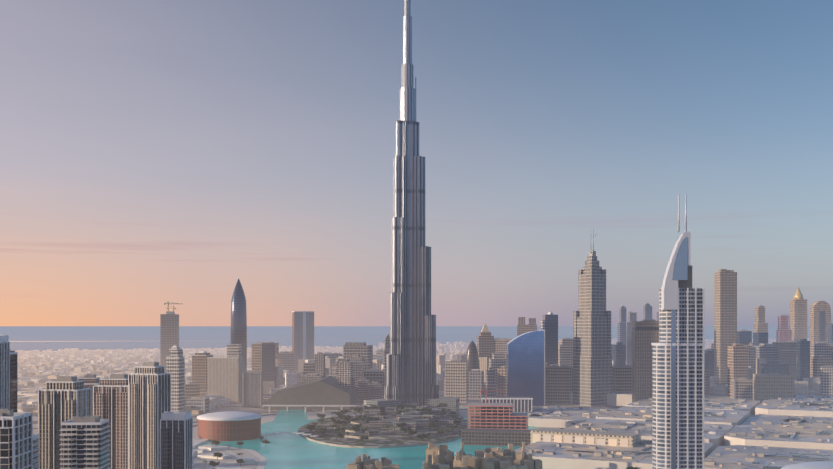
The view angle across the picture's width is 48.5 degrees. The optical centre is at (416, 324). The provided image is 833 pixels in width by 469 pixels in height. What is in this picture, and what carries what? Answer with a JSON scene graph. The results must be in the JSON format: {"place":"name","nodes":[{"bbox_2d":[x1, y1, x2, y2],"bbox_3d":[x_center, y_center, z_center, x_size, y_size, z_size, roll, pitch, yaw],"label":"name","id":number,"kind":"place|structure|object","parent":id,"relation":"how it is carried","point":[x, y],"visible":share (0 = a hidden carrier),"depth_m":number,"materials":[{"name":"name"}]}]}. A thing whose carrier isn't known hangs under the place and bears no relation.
{"place":"outdoors","nodes":[
{"label":"outdoors","id":0,"kind":"place"},
{"bbox_2d":[0,334,9,408],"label":"building","id":1,"kind":"structure","parent":0,"point":[4,372],"depth_m":712.93,"materials":[{"name":"blue glass"}]},
{"bbox_2d":[38,376,90,468],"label":"pale tower","id":2,"kind":"structure","parent":0,"point":[62,398],"depth_m":800.48,"materials":[{"name":"grey concrete"}]},
{"bbox_2d":[60,409,109,468],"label":"slab tower","id":3,"kind":"structure","parent":0,"point":[85,440],"depth_m":648.50,"materials":[{"name":"grey concrete"}]},
{"bbox_2d":[160,407,192,468],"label":"glass tower","id":4,"kind":"structure","parent":0,"point":[176,439],"depth_m":797.76,"materials":[{"name":"grey"}]},
{"bbox_2d":[242,370,262,406],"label":"building","id":5,"kind":"structure","parent":0,"point":[252,388],"depth_m":2051.99,"materials":[{"name":"grey concrete"}]},
{"bbox_2d":[198,417,537,468],"bbox_3d":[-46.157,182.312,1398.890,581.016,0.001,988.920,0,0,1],"label":"lake water","id":6,"kind":"structure","parent":0,"point":[288,451],"depth_m":1332.90,"materials":[{"name":"teal liquid"}]},
{"bbox_2d":[257,410,307,438],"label":"lake","id":7,"kind":"structure","parent":6,"relation":"on","point":[284,421],"depth_m":1746.81,"materials":[{"name":"liquid"}]},
{"bbox_2d":[193,407,559,437],"bbox_3d":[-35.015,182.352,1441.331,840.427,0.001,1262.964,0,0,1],"label":"ground","id":8,"kind":"structure","parent":0,"point":[311,415],"depth_m":1842.62,"materials":[{"name":"beige concrete"}]},
{"bbox_2d":[193,437,208,447],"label":"lake promenade","id":9,"kind":"structure","parent":8,"relation":"on","point":[197,441],"depth_m":1427.85,"materials":[{"name":"beige concrete"}]},
{"bbox_2d":[197,411,261,440],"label":"round building","id":10,"kind":"structure","parent":8,"relation":"on","point":[230,426],"depth_m":1459.31,"materials":[{"name":"brown concrete"}]},
{"bbox_2d":[259,432,319,438],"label":"arch footbridge","id":11,"kind":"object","parent":8,"relation":"on","point":[263,436],"visible":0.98,"depth_m":1474.22,"materials":[{"name":"grey concrete"}]},
{"bbox_2d":[298,409,467,447],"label":"burj island terraces","id":12,"kind":"object","parent":8,"relation":"on","point":[382,439],"visible":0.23,"depth_m":1476.06,"materials":[{"name":"stone"}]},
{"bbox_2d":[307,426,315,433],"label":"tree","id":13,"kind":"object","parent":12,"relation":"on","point":[310,428],"visible":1,"depth_m":1517.30,"materials":[{"name":"green plant"}]},
{"bbox_2d":[316,429,325,433],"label":"tree","id":14,"kind":"object","parent":12,"relation":"on","point":[319,431],"visible":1,"depth_m":1482.17,"materials":[{"name":"green plant"}]},
{"bbox_2d":[331,419,339,423],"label":"tree","id":15,"kind":"object","parent":12,"relation":"on","point":[335,421],"visible":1,"depth_m":1576.78,"materials":[{"name":"green plant"}]},
{"bbox_2d":[335,426,345,433],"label":"tree","id":16,"kind":"object","parent":12,"relation":"on","point":[338,428],"visible":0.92,"depth_m":1491.80,"materials":[{"name":"green plant"}]},
{"bbox_2d":[340,415,349,419],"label":"tree","id":17,"kind":"object","parent":12,"relation":"on","point":[344,416],"visible":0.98,"depth_m":1628.96,"materials":[{"name":"green plant"}]},
{"bbox_2d":[350,425,359,434],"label":"tree","id":18,"kind":"object","parent":12,"relation":"on","point":[353,427],"visible":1,"depth_m":1480.03,"materials":[{"name":"green plant"}]},
{"bbox_2d":[331,398,459,434],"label":"low-rise buildings","id":19,"kind":"structure","parent":12,"relation":"on","point":[411,420],"depth_m":1665.38,"materials":[{"name":"grey concrete"}]},
{"bbox_2d":[396,421,405,426],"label":"tree","id":20,"kind":"object","parent":12,"relation":"on","point":[401,424],"visible":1,"depth_m":1517.06,"materials":[{"name":"green plant"}]},
{"bbox_2d":[400,427,410,434],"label":"tree","id":21,"kind":"object","parent":12,"relation":"on","point":[404,429],"visible":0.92,"depth_m":1475.21,"materials":[{"name":"brown plant"}]},
{"bbox_2d":[405,430,416,438],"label":"tree","id":22,"kind":"object","parent":12,"relation":"on","point":[409,432],"visible":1,"depth_m":1447.26,"materials":[{"name":"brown plant"}]},
{"bbox_2d":[416,432,427,441],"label":"tree","id":23,"kind":"object","parent":12,"relation":"on","point":[422,435],"visible":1,"depth_m":1415.73,"materials":[{"name":"brown plant"}]},
{"bbox_2d":[385,0,438,405],"bbox_3d":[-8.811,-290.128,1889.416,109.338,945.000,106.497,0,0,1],"label":"skyscraper","id":24,"kind":"structure","parent":8,"relation":"on","point":[411,367],"depth_m":1864.14,"materials":[{"name":"silver metal"}]},
{"bbox_2d":[346,442,541,468],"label":"buildings","id":25,"kind":"structure","parent":8,"relation":"on","point":[441,456],"depth_m":1023.38,"materials":[{"name":"paint"}]},
{"bbox_2d":[461,428,529,446],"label":"quay block","id":26,"kind":"structure","parent":8,"relation":"on","point":[493,437],"depth_m":1396.05,"materials":[{"name":"beige concrete"}]},
{"bbox_2d":[467,387,527,429],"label":"building","id":27,"kind":"structure","parent":8,"relation":"on","point":[491,415],"depth_m":1541.39,"materials":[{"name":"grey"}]},
{"bbox_2d":[481,396,532,411],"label":"colonnade block","id":28,"kind":"structure","parent":8,"relation":"on","point":[522,403],"depth_m":1779.17,"materials":[{"name":"grey concrete"}]},
{"bbox_2d":[0,326,809,351],"bbox_3d":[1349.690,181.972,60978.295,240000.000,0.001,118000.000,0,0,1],"label":"sea","id":29,"kind":"structure","parent":0,"point":[125,338],"depth_m":15894.69,"materials":[{"name":"blue liquid"}]},
{"bbox_2d":[9,341,108,341],"bbox_3d":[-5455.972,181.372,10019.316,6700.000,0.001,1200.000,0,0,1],"label":"sand spit","id":30,"kind":"structure","parent":29,"relation":"on","point":[58,341],"depth_m":10114.88,"materials":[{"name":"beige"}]},
{"bbox_2d":[0,0,832,325],"label":"sky","id":31,"kind":"structure","parent":0,"point":[154,153],"materials":[{"name":"blue"}]},
{"bbox_2d":[28,338,816,433],"bbox_3d":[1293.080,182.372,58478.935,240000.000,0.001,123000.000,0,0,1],"label":"ground","id":32,"kind":"structure","parent":0,"point":[240,408],"depth_m":2068.66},
{"bbox_2d":[10,351,16,411],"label":"skyscraper","id":33,"kind":"structure","parent":32,"relation":"on","point":[13,379],"depth_m":768.51,"materials":[{"name":"grey"}]},
{"bbox_2d":[0,409,32,468],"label":"building","id":34,"kind":"structure","parent":32,"relation":"on","point":[16,440],"depth_m":484.53,"materials":[{"name":"grey concrete"}]},
{"bbox_2d":[33,434,39,468],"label":"block","id":35,"kind":"structure","parent":32,"relation":"on","point":[36,448],"depth_m":574.11,"materials":[{"name":"grey"}]},
{"bbox_2d":[78,374,99,415],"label":"tower","id":36,"kind":"structure","parent":32,"relation":"on","point":[91,380],"depth_m":1155.71,"materials":[{"name":"grey"}]},
{"bbox_2d":[93,374,127,468],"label":"tower","id":37,"kind":"structure","parent":32,"relation":"on","point":[110,398],"depth_m":960.10,"materials":[{"name":"grey concrete"}]},
{"bbox_2d":[128,362,170,468],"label":"tall tower","id":38,"kind":"structure","parent":32,"relation":"on","point":[149,393],"depth_m":899.98,"materials":[{"name":"beige concrete"}]},
{"bbox_2d":[160,301,178,371],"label":"tower under construction","id":39,"kind":"structure","parent":32,"relation":"on","point":[169,329],"depth_m":3314.34,"materials":[{"name":"concrete"}]},
{"bbox_2d":[166,345,184,411],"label":"building","id":40,"kind":"structure","parent":32,"relation":"on","point":[175,364],"depth_m":1805.32,"materials":[{"name":"beige concrete"}]},
{"bbox_2d":[185,397,208,413],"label":"building","id":41,"kind":"structure","parent":32,"relation":"on","point":[201,404],"depth_m":1904.64,"materials":[{"name":"grey concrete"}]},
{"bbox_2d":[192,351,212,391],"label":"brown tower","id":42,"kind":"structure","parent":32,"relation":"on","point":[199,367],"depth_m":2306.22,"materials":[{"name":"beige concrete"}]},
{"bbox_2d":[207,344,242,402],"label":"pale block","id":43,"kind":"structure","parent":32,"relation":"on","point":[224,376],"depth_m":2154.88,"materials":[{"name":"beige concrete"}]},
{"bbox_2d":[193,445,266,468],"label":"promenade","id":44,"kind":"structure","parent":32,"relation":"on","point":[199,463],"depth_m":1244.15,"materials":[{"name":"beige concrete"}]},
{"bbox_2d":[209,461,219,468],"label":"tree","id":45,"kind":"object","parent":44,"relation":"on","point":[212,463],"visible":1,"depth_m":1158.40,"materials":[{"name":"green plant"}]},
{"bbox_2d":[212,452,222,459],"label":"tree","id":46,"kind":"object","parent":44,"relation":"on","point":[218,454],"visible":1,"depth_m":1244.98,"materials":[{"name":"green plant"}]},
{"bbox_2d":[193,445,254,468],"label":"shore pavilions","id":47,"kind":"object","parent":44,"relation":"on","point":[246,460],"visible":0.58,"depth_m":1268.29,"materials":[{"name":"white concrete"}]},
{"bbox_2d":[208,447,266,468],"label":"park paths","id":48,"kind":"structure","parent":44,"relation":"on","point":[261,463],"depth_m":1262.75,"materials":[{"name":"grey concrete"}]},
{"bbox_2d":[230,276,246,371],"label":"skyscraper","id":49,"kind":"structure","parent":32,"relation":"on","point":[238,328],"depth_m":2710.82,"materials":[{"name":"silver glass"}]},
{"bbox_2d":[252,342,278,387],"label":"building","id":50,"kind":"structure","parent":32,"relation":"on","point":[265,358],"depth_m":2502.88,"materials":[{"name":"beige concrete"}]},
{"bbox_2d":[289,371,302,383],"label":"building","id":51,"kind":"structure","parent":32,"relation":"on","point":[298,376],"depth_m":2701.76,"materials":[{"name":"beige concrete"}]},
{"bbox_2d":[292,311,313,371],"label":"slab tower","id":52,"kind":"structure","parent":32,"relation":"on","point":[302,334],"depth_m":2952.68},
{"bbox_2d":[304,362,314,374],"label":"building","id":53,"kind":"structure","parent":32,"relation":"on","point":[309,367],"depth_m":2499.55,"materials":[{"name":"beige concrete"}]},
{"bbox_2d":[264,376,357,409],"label":"curved-roof building","id":54,"kind":"structure","parent":32,"relation":"on","point":[328,390],"depth_m":1989.26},
{"bbox_2d":[262,405,362,412],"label":"bridge","id":55,"kind":"structure","parent":32,"relation":"on","point":[323,406],"depth_m":1921.98,"materials":[{"name":"grey concrete"}]},
{"bbox_2d":[326,366,336,377],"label":"building","id":56,"kind":"structure","parent":32,"relation":"on","point":[332,371],"depth_m":2306.20,"materials":[{"name":"beige concrete"}]},
{"bbox_2d":[323,353,342,362],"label":"building","id":57,"kind":"structure","parent":32,"relation":"on","point":[333,356],"depth_m":3005.05,"materials":[{"name":"grey concrete"}]},
{"bbox_2d":[343,342,372,368],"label":"building","id":58,"kind":"structure","parent":32,"relation":"on","point":[363,349],"depth_m":2601.15,"materials":[{"name":"grey concrete"}]},
{"bbox_2d":[362,369,385,398],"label":"building","id":59,"kind":"structure","parent":32,"relation":"on","point":[374,375],"depth_m":2248.45,"materials":[{"name":"grey concrete"}]},
{"bbox_2d":[373,349,382,359],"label":"building","id":60,"kind":"structure","parent":32,"relation":"on","point":[379,352],"depth_m":2900.14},
{"bbox_2d":[383,334,389,370],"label":"slim tower","id":61,"kind":"structure","parent":32,"relation":"on","point":[386,350],"depth_m":2397.70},
{"bbox_2d":[10,338,819,413],"bbox_3d":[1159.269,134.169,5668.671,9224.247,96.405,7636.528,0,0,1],"label":"distant city buildings","id":62,"kind":"structure","parent":32,"relation":"on","point":[37,371],"depth_m":3454.80,"materials":[{"name":"beige concrete"}]},
{"bbox_2d":[51,339,832,404],"bbox_3d":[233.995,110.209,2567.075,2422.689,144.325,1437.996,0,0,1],"label":"blocks","id":63,"kind":"structure","parent":32,"relation":"on","point":[463,383],"depth_m":2320.53,"materials":[{"name":"concrete"},{"name":"glass"}]},
{"bbox_2d":[466,340,479,370],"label":"bullet tower","id":64,"kind":"structure","parent":32,"relation":"on","point":[472,357],"depth_m":2399.86,"materials":[{"name":"grey glass"}]},
{"bbox_2d":[477,324,493,357],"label":"high-rise building","id":65,"kind":"structure","parent":32,"relation":"on","point":[485,343],"depth_m":2690.14,"materials":[{"name":"beige concrete"}]},
{"bbox_2d":[265,394,723,428],"bbox_3d":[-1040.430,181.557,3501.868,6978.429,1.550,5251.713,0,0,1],"label":"cars","id":66,"kind":"object","parent":32,"relation":"on","point":[336,409],"visible":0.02,"depth_m":1987.27,"materials":[{"name":"paint"}]},
{"bbox_2d":[489,352,505,384],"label":"high-rise building","id":67,"kind":"structure","parent":32,"relation":"on","point":[497,360],"depth_m":2489.59,"materials":[{"name":"beige concrete"}]},
{"bbox_2d":[494,338,511,365],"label":"high-rise building","id":68,"kind":"structure","parent":32,"relation":"on","point":[500,345],"depth_m":2888.50,"materials":[{"name":"beige concrete"}]},
{"bbox_2d":[193,394,819,428],"bbox_3d":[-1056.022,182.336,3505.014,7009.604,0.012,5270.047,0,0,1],"label":"roads and markings","id":69,"kind":"structure","parent":32,"relation":"on","point":[460,409],"depth_m":1983.30,"materials":[{"name":"concrete"}]},
{"bbox_2d":[507,330,544,405],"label":"curved glass building","id":70,"kind":"structure","parent":32,"relation":"on","point":[525,364],"depth_m":2088.06,"materials":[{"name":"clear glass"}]},
{"bbox_2d":[517,317,536,335],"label":"high-rise building","id":71,"kind":"structure","parent":32,"relation":"on","point":[522,328],"depth_m":3187.94,"materials":[{"name":"beige concrete"}]},
{"bbox_2d":[541,311,557,364],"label":"skyscraper","id":72,"kind":"structure","parent":32,"relation":"on","point":[549,323],"depth_m":2485.82,"materials":[{"name":"grey glass"}]},
{"bbox_2d":[545,365,572,403],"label":"office building","id":73,"kind":"structure","parent":32,"relation":"on","point":[558,384],"depth_m":2136.78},
{"bbox_2d":[558,338,573,365],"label":"high-rise building","id":74,"kind":"structure","parent":32,"relation":"on","point":[565,351],"depth_m":2684.47,"materials":[{"name":"grey concrete"}]},
{"bbox_2d":[530,428,640,446],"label":"low-rise building","id":75,"kind":"structure","parent":32,"relation":"on","point":[620,439],"depth_m":1300.39,"materials":[{"name":"beige concrete"}]},
{"bbox_2d":[573,229,611,405],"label":"stepped stone tower","id":76,"kind":"structure","parent":32,"relation":"on","point":[592,371],"depth_m":2096.70,"materials":[{"name":"stone"}]},
{"bbox_2d":[612,365,631,392],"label":"office building","id":77,"kind":"structure","parent":32,"relation":"on","point":[622,379],"depth_m":2132.82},
{"bbox_2d":[618,306,626,344],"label":"tower","id":78,"kind":"structure","parent":32,"relation":"on","point":[622,326],"depth_m":3579.35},
{"bbox_2d":[626,312,636,364],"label":"tower","id":79,"kind":"structure","parent":32,"relation":"on","point":[632,316],"depth_m":3279.24,"materials":[{"name":"grey concrete"}]},
{"bbox_2d":[632,320,658,402],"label":"skyscraper","id":80,"kind":"structure","parent":32,"relation":"on","point":[645,334],"depth_m":1984.10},
{"bbox_2d":[641,303,652,320],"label":"tower","id":81,"kind":"structure","parent":32,"relation":"on","point":[647,311],"depth_m":3777.96,"materials":[{"name":"grey glass"}]},
{"bbox_2d":[513,392,832,468],"bbox_3d":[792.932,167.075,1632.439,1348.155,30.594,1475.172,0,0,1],"label":"mall roofs","id":82,"kind":"structure","parent":32,"relation":"on","point":[776,433],"depth_m":1393.94,"materials":[{"name":"beige concrete"}]},
{"bbox_2d":[714,269,736,385],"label":"tan tower","id":83,"kind":"structure","parent":32,"relation":"on","point":[725,308],"depth_m":2574.47,"materials":[{"name":"beige concrete"}]},
{"bbox_2d":[732,378,752,398],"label":"office building","id":84,"kind":"structure","parent":32,"relation":"on","point":[742,388],"depth_m":2277.57,"materials":[{"name":"grey concrete"}]},
{"bbox_2d":[737,329,751,344],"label":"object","id":85,"kind":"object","parent":32,"relation":"on","point":[744,336],"visible":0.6,"depth_m":2974.01,"materials":[{"name":"glass"}]},
{"bbox_2d":[750,331,767,346],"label":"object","id":86,"kind":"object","parent":32,"relation":"on","point":[760,337],"visible":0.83,"depth_m":2778.40,"materials":[{"name":"blue glass"}]},
{"bbox_2d":[753,305,767,331],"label":"skyscraper","id":87,"kind":"structure","parent":32,"relation":"on","point":[760,325],"depth_m":3767.13,"materials":[{"name":"beige concrete"}]},
{"bbox_2d":[753,373,793,402],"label":"building","id":88,"kind":"structure","parent":32,"relation":"on","point":[767,386],"depth_m":2090.19,"materials":[{"name":"grey concrete"}]},
{"bbox_2d":[776,315,791,341],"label":"skyscraper","id":89,"kind":"structure","parent":32,"relation":"on","point":[783,333],"depth_m":3762.80,"materials":[{"name":"concrete"}]},
{"bbox_2d":[772,341,796,365],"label":"glass building","id":90,"kind":"structure","parent":32,"relation":"on","point":[787,350],"depth_m":2770.73,"materials":[{"name":"glass"}]},
{"bbox_2d":[790,287,806,341],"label":"skyscraper","id":91,"kind":"structure","parent":32,"relation":"on","point":[798,315],"depth_m":3957.32,"materials":[{"name":"brown"}]},
{"bbox_2d":[781,461,832,468],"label":"corner canopy","id":92,"kind":"object","parent":32,"relation":"on","point":[819,465],"visible":1,"depth_m":977.72,"materials":[{"name":"grey"}]},
{"bbox_2d":[810,301,830,343],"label":"tower","id":93,"kind":"structure","parent":32,"relation":"on","point":[820,315],"depth_m":3559.02,"materials":[{"name":"grey"}]},
{"bbox_2d":[828,323,832,343],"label":"building","id":94,"kind":"structure","parent":32,"relation":"on","point":[830,332],"depth_m":3373.37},
{"bbox_2d":[651,193,704,468],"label":"white hotel tower","id":95,"kind":"structure","parent":0,"point":[678,396],"depth_m":788.23,"materials":[{"name":"grey concrete"}]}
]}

